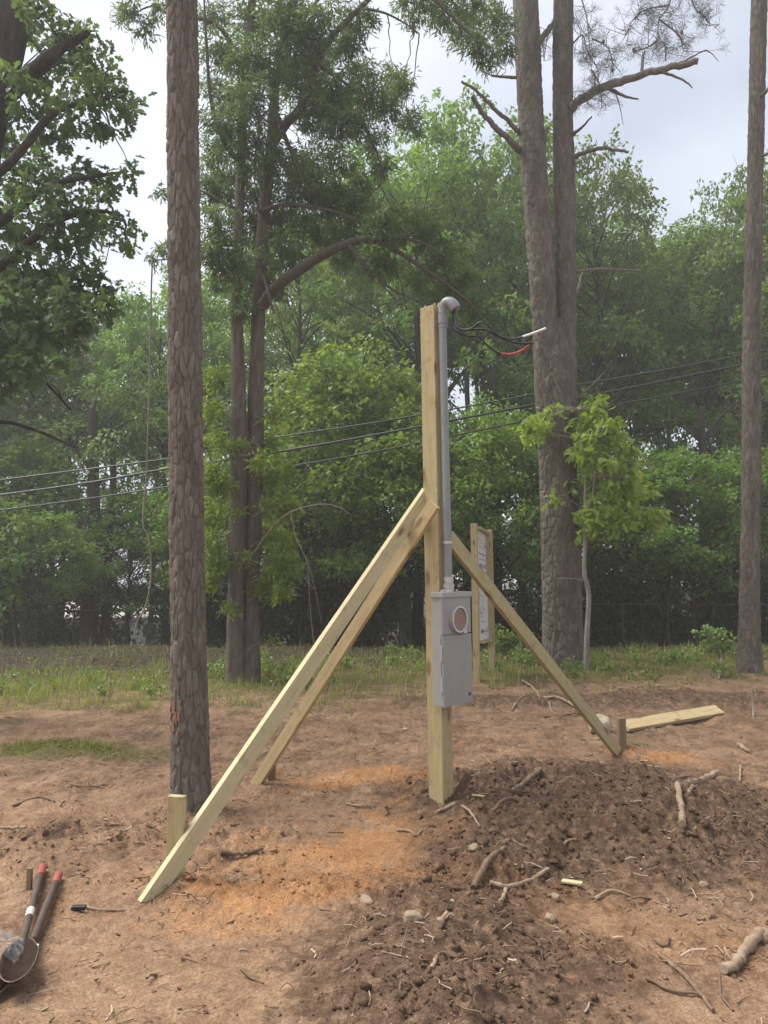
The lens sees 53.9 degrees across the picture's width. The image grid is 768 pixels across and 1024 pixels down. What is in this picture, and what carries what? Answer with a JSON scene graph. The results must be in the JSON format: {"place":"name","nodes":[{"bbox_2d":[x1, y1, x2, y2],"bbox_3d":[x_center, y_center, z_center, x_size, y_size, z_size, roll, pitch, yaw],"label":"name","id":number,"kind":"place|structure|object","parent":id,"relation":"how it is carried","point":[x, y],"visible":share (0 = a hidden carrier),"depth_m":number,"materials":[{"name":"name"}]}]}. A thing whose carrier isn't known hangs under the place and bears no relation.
{"place":"outdoors","nodes":[
{"label":"outdoors","id":0,"kind":"place"},
{"bbox_2d":[0,582,767,1023],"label":"ground","id":1,"kind":"structure","parent":0,"point":[350,850],"depth_m":4.10,"materials":[{"name":"soil"}]},
{"bbox_2d":[0,526,47,646],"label":"tree","id":2,"kind":"object","parent":1,"relation":"on","point":[16,571],"visible":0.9,"depth_m":16.88,"materials":[{"name":"green plant"}]},
{"bbox_2d":[0,243,60,524],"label":"hardwood tree","id":3,"kind":"object","parent":1,"relation":"on","point":[17,410],"visible":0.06,"depth_m":23.03,"materials":[{"name":"green plant"}]},
{"bbox_2d":[0,863,62,992],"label":"post hole digger","id":4,"kind":"object","parent":1,"relation":"on","point":[18,957],"visible":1,"depth_m":3.08,"materials":[{"name":"wood"}]},
{"bbox_2d":[0,477,76,646],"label":"tree","id":5,"kind":"object","parent":1,"relation":"on","point":[13,519],"visible":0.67,"depth_m":17.54,"materials":[{"name":"green plant"}]},
{"bbox_2d":[0,321,102,642],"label":"hardwood tree","id":6,"kind":"object","parent":1,"relation":"on","point":[46,410],"visible":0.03,"depth_m":33.04,"materials":[{"name":"green plant"}]},
{"bbox_2d":[0,402,110,645],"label":"tree","id":7,"kind":"object","parent":1,"relation":"on","point":[73,418],"visible":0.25,"depth_m":21.80,"materials":[{"name":"green plant"}]},
{"bbox_2d":[0,509,113,646],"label":"hardwood tree","id":8,"kind":"object","parent":1,"relation":"on","point":[65,538],"visible":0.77,"depth_m":17.80,"materials":[{"name":"green plant"}]},
{"bbox_2d":[0,433,119,607],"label":"hardwood tree","id":9,"kind":"object","parent":1,"relation":"on","point":[50,465],"visible":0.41,"depth_m":20.59,"materials":[{"name":"green plant"}]},
{"bbox_2d":[0,279,138,646],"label":"hardwood tree","id":10,"kind":"object","parent":1,"relation":"on","point":[6,635],"visible":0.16,"depth_m":22.67,"materials":[{"name":"green plant"}]},
{"bbox_2d":[0,0,156,448],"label":"oak tree","id":11,"kind":"object","parent":1,"relation":"on","point":[18,28],"visible":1,"depth_m":7.85,"materials":[{"name":"green plant"}]},
{"bbox_2d":[0,608,169,646],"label":"chain link fence","id":12,"kind":"object","parent":1,"relation":"on","point":[96,610],"visible":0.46,"depth_m":19.23,"materials":[{"name":"metal"}]},
{"bbox_2d":[7,285,165,636],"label":"hardwood tree","id":13,"kind":"object","parent":1,"relation":"on","point":[44,412],"visible":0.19,"depth_m":23.78,"materials":[{"name":"green plant"}]},
{"bbox_2d":[13,377,167,645],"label":"tree","id":14,"kind":"object","parent":1,"relation":"on","point":[86,631],"visible":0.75,"depth_m":19.71,"materials":[{"name":"green plant"}]},
{"bbox_2d":[42,306,167,643],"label":"hardwood tree","id":15,"kind":"object","parent":1,"relation":"on","point":[140,438],"visible":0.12,"depth_m":24.70,"materials":[{"name":"green plant"}]},
{"bbox_2d":[43,428,168,645],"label":"tree","id":16,"kind":"object","parent":1,"relation":"on","point":[111,453],"visible":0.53,"depth_m":19.76,"materials":[{"name":"green plant"}]},
{"bbox_2d":[69,514,161,617],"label":"hardwood tree","id":17,"kind":"object","parent":1,"relation":"on","point":[124,579],"visible":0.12,"depth_m":21.48,"materials":[{"name":"green plant"}]},
{"bbox_2d":[64,596,169,645],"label":"house","id":18,"kind":"structure","parent":1,"relation":"on","point":[141,636],"depth_m":35.93,"materials":[{"name":"white"}]},
{"bbox_2d":[49,482,208,645],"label":"hardwood tree","id":19,"kind":"object","parent":1,"relation":"on","point":[127,599],"visible":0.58,"depth_m":19.43,"materials":[{"name":"green plant"}]},
{"bbox_2d":[0,733,275,772],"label":"grass","id":20,"kind":"structure","parent":1,"relation":"on","point":[87,746],"depth_m":6.85,"materials":[{"name":"plant"}]},
{"bbox_2d":[78,281,246,645],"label":"hardwood tree","id":21,"kind":"object","parent":1,"relation":"on","point":[140,304],"visible":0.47,"depth_m":21.64,"materials":[{"name":"green plant"}]},
{"bbox_2d":[114,352,221,644],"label":"hardwood tree","id":22,"kind":"object","parent":1,"relation":"on","point":[139,467],"visible":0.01,"depth_m":35.67,"materials":[{"name":"green plant"}]},
{"bbox_2d":[166,794,186,876],"bbox_3d":[-1.058,1.844,3.832,0.088,0.790,0.040,-1,-5,10],"label":"wooden stake","id":23,"kind":"object","parent":1,"relation":"on","point":[176,814],"visible":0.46,"depth_m":3.83,"materials":[{"name":"brown wood"}]},
{"bbox_2d":[95,282,272,454],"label":"hardwood tree","id":24,"kind":"object","parent":1,"relation":"on","point":[156,319],"visible":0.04,"depth_m":31.77,"materials":[{"name":"green plant"}]},
{"bbox_2d":[165,0,211,812],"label":"pine tree","id":25,"kind":"object","parent":1,"relation":"on","point":[190,771],"visible":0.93,"depth_m":5.26,"materials":[{"name":"brown plant"}]},
{"bbox_2d":[104,264,288,642],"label":"hardwood tree","id":26,"kind":"object","parent":1,"relation":"on","point":[217,311],"visible":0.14,"depth_m":23.83,"materials":[{"name":"green plant"}]},
{"bbox_2d":[137,455,265,605],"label":"hardwood tree","id":27,"kind":"object","parent":1,"relation":"on","point":[164,510],"visible":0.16,"depth_m":18.09,"materials":[{"name":"green plant"}]},
{"bbox_2d":[220,846,263,855],"bbox_3d":[-0.792,1.897,4.221,0.242,0.049,0.038,2,-5,-20],"label":"stick","id":28,"kind":"object","parent":1,"relation":"on","point":[236,853],"visible":1,"depth_m":4.20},
{"bbox_2d":[202,267,324,460],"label":"hardwood tree","id":29,"kind":"object","parent":1,"relation":"on","point":[279,347],"visible":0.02,"depth_m":32.13,"materials":[{"name":"green plant"}]},
{"bbox_2d":[212,427,381,646],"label":"hardwood tree","id":30,"kind":"object","parent":1,"relation":"on","point":[295,480],"visible":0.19,"depth_m":18.08,"materials":[{"name":"green plant"}]},
{"bbox_2d":[202,207,420,643],"bbox_3d":[-2.443,-2.426,22.087,7.107,14.173,7.880,-2,-5,26],"label":"hardwood tree","id":31,"kind":"object","parent":1,"relation":"on","point":[328,329],"visible":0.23,"depth_m":21.68,"materials":[{"name":"green plant"}]},
{"bbox_2d":[110,0,525,683],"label":"oak tree","id":32,"kind":"object","parent":1,"relation":"on","point":[312,76],"visible":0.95,"depth_m":11.18,"materials":[{"name":"green plant"}]},
{"bbox_2d":[134,259,152,672],"bbox_3d":[-3.451,-0.669,10.890,0.299,5.969,0.428,0,-4,0],"label":"vine","id":33,"kind":"object","parent":32,"relation":"hanging from","point":[146,469],"visible":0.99,"depth_m":11.04,"materials":[{"name":"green plant"}]},
{"bbox_2d":[204,328,455,633],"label":"hardwood tree","id":34,"kind":"object","parent":1,"relation":"on","point":[346,384],"visible":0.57,"depth_m":17.36,"materials":[{"name":"green plant"}]},
{"bbox_2d":[264,224,420,645],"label":"hardwood tree","id":35,"kind":"object","parent":1,"relation":"on","point":[313,320],"visible":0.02,"depth_m":31.40,"materials":[{"name":"green plant"}]},
{"bbox_2d":[250,499,439,784],"bbox_3d":[-0.332,1.023,5.330,0.038,2.678,0.088,6,32,-52],"label":"timber brace","id":36,"kind":"object","parent":1,"relation":"on","point":[400,557],"visible":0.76,"depth_m":5.26,"materials":[{"name":"wood"}]},
{"bbox_2d":[298,508,421,646],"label":"hardwood tree","id":37,"kind":"object","parent":1,"relation":"on","point":[321,587],"visible":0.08,"depth_m":19.71,"materials":[{"name":"green plant"}]},
{"bbox_2d":[265,202,459,644],"bbox_3d":[-0.621,-2.634,24.413,5.852,15.037,6.054,-4,-6,41],"label":"hardwood tree","id":38,"kind":"object","parent":1,"relation":"on","point":[311,342],"visible":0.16,"depth_m":23.61,"materials":[{"name":"green plant"}]},
{"bbox_2d":[0,642,765,700],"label":"weeds","id":39,"kind":"object","parent":1,"relation":"on","point":[283,673],"visible":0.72,"depth_m":11.61,"materials":[{"name":"green plant"}]},
{"bbox_2d":[0,544,767,647],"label":"undergrowth","id":40,"kind":"object","parent":1,"relation":"on","point":[273,619],"visible":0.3,"depth_m":19.98,"materials":[{"name":"green plant"}]},
{"bbox_2d":[279,161,488,644],"bbox_3d":[0.882,-4.297,33.169,9.698,22.224,9.572,2,-5,-28],"label":"hardwood tree","id":41,"kind":"object","parent":1,"relation":"on","point":[408,627],"visible":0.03,"depth_m":32.13,"materials":[{"name":"green plant"}]},
{"bbox_2d":[0,680,767,1023],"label":"dirt clods","id":42,"kind":"object","parent":1,"relation":"on","point":[416,980],"visible":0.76,"depth_m":3.75,"materials":[{"name":"soil"}]},
{"bbox_2d":[0,663,767,1023],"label":"twig litter","id":43,"kind":"object","parent":1,"relation":"on","point":[186,893],"visible":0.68,"depth_m":3.85,"materials":[{"name":"wood"}]},
{"bbox_2d":[0,698,767,1023],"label":"root fibres","id":44,"kind":"object","parent":1,"relation":"on","point":[462,882],"visible":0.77,"depth_m":3.77,"materials":[{"name":"plant"}]},
{"bbox_2d":[310,395,495,646],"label":"hardwood tree","id":45,"kind":"object","parent":1,"relation":"on","point":[358,563],"visible":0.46,"depth_m":16.76,"materials":[{"name":"green plant"}]},
{"bbox_2d":[403,910,423,922],"bbox_3d":[0.125,1.716,3.194,0.090,0.059,0.060,-1,-5,8],"label":"rock","id":46,"kind":"object","parent":1,"relation":"on","point":[409,915],"visible":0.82,"depth_m":3.18,"materials":[{"name":"beige stone"}]},
{"bbox_2d":[264,92,578,646],"bbox_3d":[0.884,-3.712,22.213,9.328,16.778,8.413,2,-5,-26],"label":"hardwood tree","id":47,"kind":"object","parent":1,"relation":"on","point":[417,159],"visible":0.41,"depth_m":21.61,"materials":[{"name":"green plant"}]},
{"bbox_2d":[420,303,452,804],"bbox_3d":[0.354,0.424,5.048,0.155,3.723,0.149,-4,-6,40],"label":"wooden post","id":48,"kind":"object","parent":1,"relation":"on","point":[440,760],"visible":0.7,"depth_m":5.02,"materials":[{"name":"brown wood"}]},
{"bbox_2d":[138,488,423,901],"bbox_3d":[-0.430,0.888,4.394,0.040,2.902,0.092,-5,-49,48],"label":"timber brace","id":49,"kind":"object","parent":48,"relation":"attached to","point":[190,840],"visible":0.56,"depth_m":4.20,"materials":[{"name":"wood"}]},
{"bbox_2d":[434,297,459,591],"bbox_3d":[0.436,-0.464,5.021,0.169,1.980,0.117,-4,-6,40],"label":"conduit mast","id":50,"kind":"object","parent":48,"relation":"attached to","point":[450,303],"visible":1,"depth_m":5.02,"materials":[{"name":"grey plastic"}]},
{"bbox_2d":[452,311,529,355],"bbox_3d":[0.696,-1.191,4.952,0.522,0.361,0.040,-2,-5,22],"label":"service cable","id":51,"kind":"object","parent":50,"relation":"attached to","point":[494,350],"visible":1,"depth_m":4.95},
{"bbox_2d":[454,309,545,339],"bbox_3d":[0.733,-1.237,4.882,0.634,0.284,0.050,-3,-5,29],"label":"service cable","id":52,"kind":"object","parent":50,"relation":"attached to","point":[496,333],"visible":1,"depth_m":4.88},
{"bbox_2d":[430,589,472,707],"bbox_3d":[0.451,0.879,4.939,0.125,0.744,0.336,-4,-6,40],"label":"meter box","id":53,"kind":"object","parent":48,"relation":"attached to","point":[452,650],"visible":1,"depth_m":4.87,"materials":[{"name":"grey paint"}]},
{"bbox_2d":[441,633,472,707],"bbox_3d":[0.477,1.025,4.910,0.021,0.449,0.329,-4,-6,40],"label":"door","id":54,"kind":"structure","parent":53,"relation":"in","point":[456,649],"depth_m":4.89,"materials":[{"name":"grey metal"}]},
{"bbox_2d":[451,531,620,755],"bbox_3d":[1.229,1.127,5.763,0.040,0.094,2.888,-5,-45,45],"label":"timber brace","id":55,"kind":"object","parent":48,"relation":"attached to","point":[461,553],"visible":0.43,"depth_m":5.61,"materials":[{"name":"wood"}]},
{"bbox_2d":[370,499,508,604],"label":"hardwood tree","id":56,"kind":"object","parent":1,"relation":"on","point":[407,580],"visible":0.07,"depth_m":19.09,"materials":[{"name":"green plant"}]},
{"bbox_2d":[381,285,519,632],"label":"tree","id":57,"kind":"object","parent":1,"relation":"on","point":[466,374],"visible":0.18,"depth_m":21.39,"materials":[{"name":"green plant"}]},
{"bbox_2d":[454,772,472,793],"bbox_3d":[0.522,1.797,4.975,0.060,0.156,0.015,34,-15,-6],"label":"bark slab","id":58,"kind":"object","parent":1,"relation":"on","point":[465,780],"depth_m":4.97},
{"bbox_2d":[470,523,495,682],"bbox_3d":[1.522,1.495,11.465,0.169,2.577,1.266,-1,-5,17],"label":"board sign","id":59,"kind":"object","parent":1,"relation":"on","point":[483,626],"visible":0.79,"depth_m":11.31,"materials":[{"name":"brown wood"}]},
{"bbox_2d":[378,75,589,646],"bbox_3d":[2.866,-4.179,23.653,6.978,18.108,7.070,-2,-5,28],"label":"hardwood tree","id":60,"kind":"object","parent":1,"relation":"on","point":[499,170],"visible":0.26,"depth_m":22.59,"materials":[{"name":"green plant"}]},
{"bbox_2d":[447,337,523,638],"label":"tree","id":61,"kind":"object","parent":1,"relation":"on","point":[477,377],"visible":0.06,"depth_m":24.42,"materials":[{"name":"green plant"}]},
{"bbox_2d":[470,845,506,889],"bbox_3d":[0.522,1.758,3.756,0.040,0.085,0.448,-2,-5,28],"label":"stick","id":62,"kind":"object","parent":1,"relation":"on","point":[489,859],"visible":0.98,"depth_m":3.70,"materials":[{"name":"wood"}]},
{"bbox_2d":[398,389,581,646],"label":"hardwood tree","id":63,"kind":"object","parent":1,"relation":"on","point":[492,438],"visible":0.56,"depth_m":16.71,"materials":[{"name":"green plant"}]},
{"bbox_2d":[447,325,538,646],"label":"tree","id":64,"kind":"object","parent":1,"relation":"on","point":[493,382],"visible":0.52,"depth_m":20.97,"materials":[{"name":"green plant"}]},
{"bbox_2d":[399,158,611,512],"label":"hardwood tree","id":65,"kind":"object","parent":1,"relation":"on","point":[459,385],"depth_m":31.86,"materials":[{"name":"green plant"}]},
{"bbox_2d":[452,439,582,645],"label":"hardwood tree","id":66,"kind":"object","parent":1,"relation":"on","point":[502,556],"visible":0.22,"depth_m":17.48,"materials":[{"name":"green plant"}]},
{"bbox_2d":[419,115,616,611],"bbox_3d":[4.197,-3.847,24.582,6.391,17.621,6.475,1,-5,-9],"label":"hardwood tree","id":67,"kind":"object","parent":1,"relation":"on","point":[463,209],"visible":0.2,"depth_m":23.86,"materials":[{"name":"green plant"}]},
{"bbox_2d":[495,622,540,656],"bbox_3d":[2.386,2.346,13.901,0.986,0.659,0.664,0,-4,0],"label":"weed plant","id":68,"kind":"object","parent":1,"relation":"on","point":[501,643],"visible":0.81,"depth_m":13.85,"materials":[{"name":"green plant"}]},
{"bbox_2d":[489,867,549,889],"bbox_3d":[0.692,1.818,3.748,0.442,0.075,0.069,4,-6,-39],"label":"stick","id":69,"kind":"object","parent":1,"relation":"on","point":[522,882],"visible":0.98,"depth_m":3.69,"materials":[{"name":"wood"}]},
{"bbox_2d":[510,767,542,792],"bbox_3d":[0.967,1.814,5.113,0.043,0.056,0.540,-3,-5,32],"label":"stick","id":70,"kind":"object","parent":1,"relation":"on","point":[532,775],"visible":0.95,"depth_m":5.12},
{"bbox_2d":[506,471,630,603],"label":"hardwood tree","id":71,"kind":"object","parent":1,"relation":"on","point":[596,580],"visible":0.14,"depth_m":19.21,"materials":[{"name":"green plant"}]},
{"bbox_2d":[470,196,672,490],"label":"hardwood tree","id":72,"kind":"object","parent":1,"relation":"on","point":[503,351],"visible":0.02,"depth_m":29.62,"materials":[{"name":"green plant"}]},
{"bbox_2d":[514,387,673,670],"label":"sapling","id":73,"kind":"object","parent":1,"relation":"on","point":[623,511],"visible":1,"depth_m":12.24,"materials":[{"name":"green plant"}]},
{"bbox_2d":[461,0,731,670],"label":"pine tree","id":74,"kind":"object","parent":1,"relation":"on","point":[553,299],"visible":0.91,"depth_m":13.05,"materials":[{"name":"brown plant"}]},
{"bbox_2d":[588,714,611,733],"bbox_3d":[2.128,2.118,7.445,0.221,0.229,0.317,-3,-5,33],"label":"rock","id":75,"kind":"object","parent":1,"relation":"on","point":[606,721],"visible":0.45,"depth_m":7.39,"materials":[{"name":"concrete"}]},
{"bbox_2d":[497,123,731,646],"bbox_3d":[6.652,-3.574,23.775,7.542,16.913,6.767,3,-5,-30],"label":"hardwood tree","id":76,"kind":"object","parent":1,"relation":"on","point":[621,190],"visible":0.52,"depth_m":23.08,"materials":[{"name":"green plant"}]},
{"bbox_2d":[530,219,705,643],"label":"hardwood tree","id":77,"kind":"object","parent":1,"relation":"on","point":[659,241],"visible":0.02,"depth_m":32.43,"materials":[{"name":"green plant"}]},
{"bbox_2d":[616,718,625,750],"bbox_3d":[2.038,2.083,6.471,0.068,0.623,0.040,2,-5,-17],"label":"wooden stake","id":78,"kind":"object","parent":1,"relation":"on","point":[621,732],"visible":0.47,"depth_m":6.47,"materials":[{"name":"brown wood"}]},
{"bbox_2d":[526,182,727,645],"bbox_3d":[8.860,-3.152,27.579,6.950,17.032,7.041,0,-4,5],"label":"hardwood tree","id":79,"kind":"object","parent":1,"relation":"on","point":[629,367],"visible":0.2,"depth_m":26.54,"materials":[{"name":"green plant"}]},
{"bbox_2d":[579,456,702,645],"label":"hardwood tree","id":80,"kind":"object","parent":1,"relation":"on","point":[634,560],"visible":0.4,"depth_m":18.26,"materials":[{"name":"green plant"}]},
{"bbox_2d":[579,492,730,646],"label":"tree","id":81,"kind":"object","parent":1,"relation":"on","point":[719,508],"visible":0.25,"depth_m":18.48,"materials":[{"name":"green plant"}]},
{"bbox_2d":[576,218,743,641],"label":"hardwood tree","id":82,"kind":"object","parent":1,"relation":"on","point":[670,257],"visible":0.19,"depth_m":26.82,"materials":[{"name":"green plant"}]},
{"bbox_2d":[601,395,718,646],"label":"tree","id":83,"kind":"object","parent":1,"relation":"on","point":[630,636],"visible":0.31,"depth_m":22.17,"materials":[{"name":"green plant"}]},
{"bbox_2d":[645,975,697,994],"bbox_3d":[1.083,1.793,2.852,0.187,0.025,0.043,-2,-5,29],"label":"stick","id":84,"kind":"object","parent":1,"relation":"on","point":[654,981],"visible":1,"depth_m":2.84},
{"bbox_2d":[582,603,767,646],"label":"chain link fence","id":85,"kind":"object","parent":1,"relation":"on","point":[668,614],"visible":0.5,"depth_m":18.45,"materials":[{"name":"metal"}]},
{"bbox_2d":[626,705,724,731],"bbox_3d":[2.991,2.126,7.802,1.410,0.038,0.140,1,22,-28],"label":"lumber plank","id":86,"kind":"object","parent":1,"relation":"on","point":[669,718],"visible":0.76,"depth_m":7.77,"materials":[{"name":"wood"}]},
{"bbox_2d":[674,781,685,826],"bbox_3d":[1.790,1.756,4.565,0.048,0.086,0.664,-2,-5,19],"label":"stick","id":87,"kind":"object","parent":1,"relation":"on","point":[681,805],"visible":0.98,"depth_m":4.50,"materials":[{"name":"wood"}]},
{"bbox_2d":[602,441,767,646],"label":"hardwood tree","id":88,"kind":"object","parent":1,"relation":"on","point":[694,464],"visible":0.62,"depth_m":17.81,"materials":[{"name":"green plant"}]},
{"bbox_2d":[657,952,715,1012],"bbox_3d":[1.164,1.797,2.905,0.036,0.042,0.372,1,-5,-10],"label":"stick","id":89,"kind":"object","parent":1,"relation":"on","point":[689,980],"visible":1,"depth_m":2.90,"materials":[{"name":"wood"}]},
{"bbox_2d":[608,211,767,542],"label":"hardwood tree","id":90,"kind":"object","parent":1,"relation":"on","point":[684,387],"visible":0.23,"depth_m":25.29,"materials":[{"name":"green plant"}]},
{"bbox_2d":[626,371,767,642],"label":"tree","id":91,"kind":"object","parent":1,"relation":"on","point":[703,436],"visible":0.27,"depth_m":21.24,"materials":[{"name":"green plant"}]},
{"bbox_2d":[681,769,719,784],"bbox_3d":[2.288,1.914,5.454,0.070,0.183,1.020,-3,-5,35],"label":"root","id":92,"kind":"object","parent":1,"relation":"on","point":[712,774],"visible":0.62,"depth_m":5.51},
{"bbox_2d":[649,0,767,672],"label":"pine tree","id":93,"kind":"object","parent":1,"relation":"on","point":[749,656],"visible":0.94,"depth_m":12.12,"materials":[{"name":"brown plant"}]},
{"bbox_2d":[690,624,736,658],"bbox_3d":[6.046,2.357,13.790,0.902,0.649,0.629,0,-4,0],"label":"weed plant","id":94,"kind":"object","parent":1,"relation":"on","point":[714,645],"visible":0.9,"depth_m":13.70,"materials":[{"name":"green plant"}]},
{"bbox_2d":[669,157,767,646],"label":"hardwood tree","id":95,"kind":"object","parent":1,"relation":"on","point":[726,214],"visible":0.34,"depth_m":25.25,"materials":[{"name":"green plant"}]},
{"bbox_2d":[670,200,767,504],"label":"hardwood tree","id":96,"kind":"object","parent":1,"relation":"on","point":[698,218],"depth_m":33.08,"materials":[{"name":"green plant"}]},
{"bbox_2d":[677,511,767,616],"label":"hardwood tree","id":97,"kind":"object","parent":1,"relation":"on","point":[715,601],"visible":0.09,"depth_m":20.30,"materials":[{"name":"green plant"}]},
{"bbox_2d":[684,149,767,439],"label":"hardwood tree","id":98,"kind":"object","parent":1,"relation":"on","point":[729,388],"visible":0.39,"depth_m":24.65,"materials":[{"name":"green plant"}]},
{"bbox_2d":[686,444,767,590],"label":"hardwood tree","id":99,"kind":"object","parent":1,"relation":"on","point":[764,488],"visible":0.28,"depth_m":18.48,"materials":[{"name":"green plant"}]},
{"bbox_2d":[718,926,764,973],"bbox_3d":[1.478,1.798,3.096,0.063,0.063,0.422,-4,-6,45],"label":"root","id":100,"kind":"object","parent":1,"relation":"on","point":[751,941],"visible":1,"depth_m":3.07,"materials":[{"name":"wood"}]},
{"bbox_2d":[0,637,767,715],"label":"grass","id":101,"kind":"structure","parent":0,"point":[146,704],"depth_m":11.02,"materials":[{"name":"plant"}]},
{"bbox_2d":[0,0,767,581],"label":"sky","id":102,"kind":"structure","parent":0,"point":[682,135],"materials":[{"name":"white"}]},
{"bbox_3d":[12.806,-1.345,13.639,0.285,9.019,0.300,0,-4,0],"label":"utility pole","id":103,"kind":"object","parent":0,"visible":0},
{"bbox_2d":[0,358,767,495],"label":"overhead wire","id":104,"kind":"object","parent":103,"relation":"attached to","point":[450,420],"visible":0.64,"depth_m":14.93,"materials":[{"name":"metal"}]},
{"bbox_2d":[0,349,767,480],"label":"overhead wire","id":105,"kind":"object","parent":103,"relation":"attached to","point":[394,418],"visible":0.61,"depth_m":14.94,"materials":[{"name":"metal"}]},
{"bbox_2d":[0,375,767,510],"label":"overhead wire","id":106,"kind":"object","parent":103,"relation":"attached to","point":[382,449],"visible":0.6,"depth_m":14.92,"materials":[{"name":"metal"}]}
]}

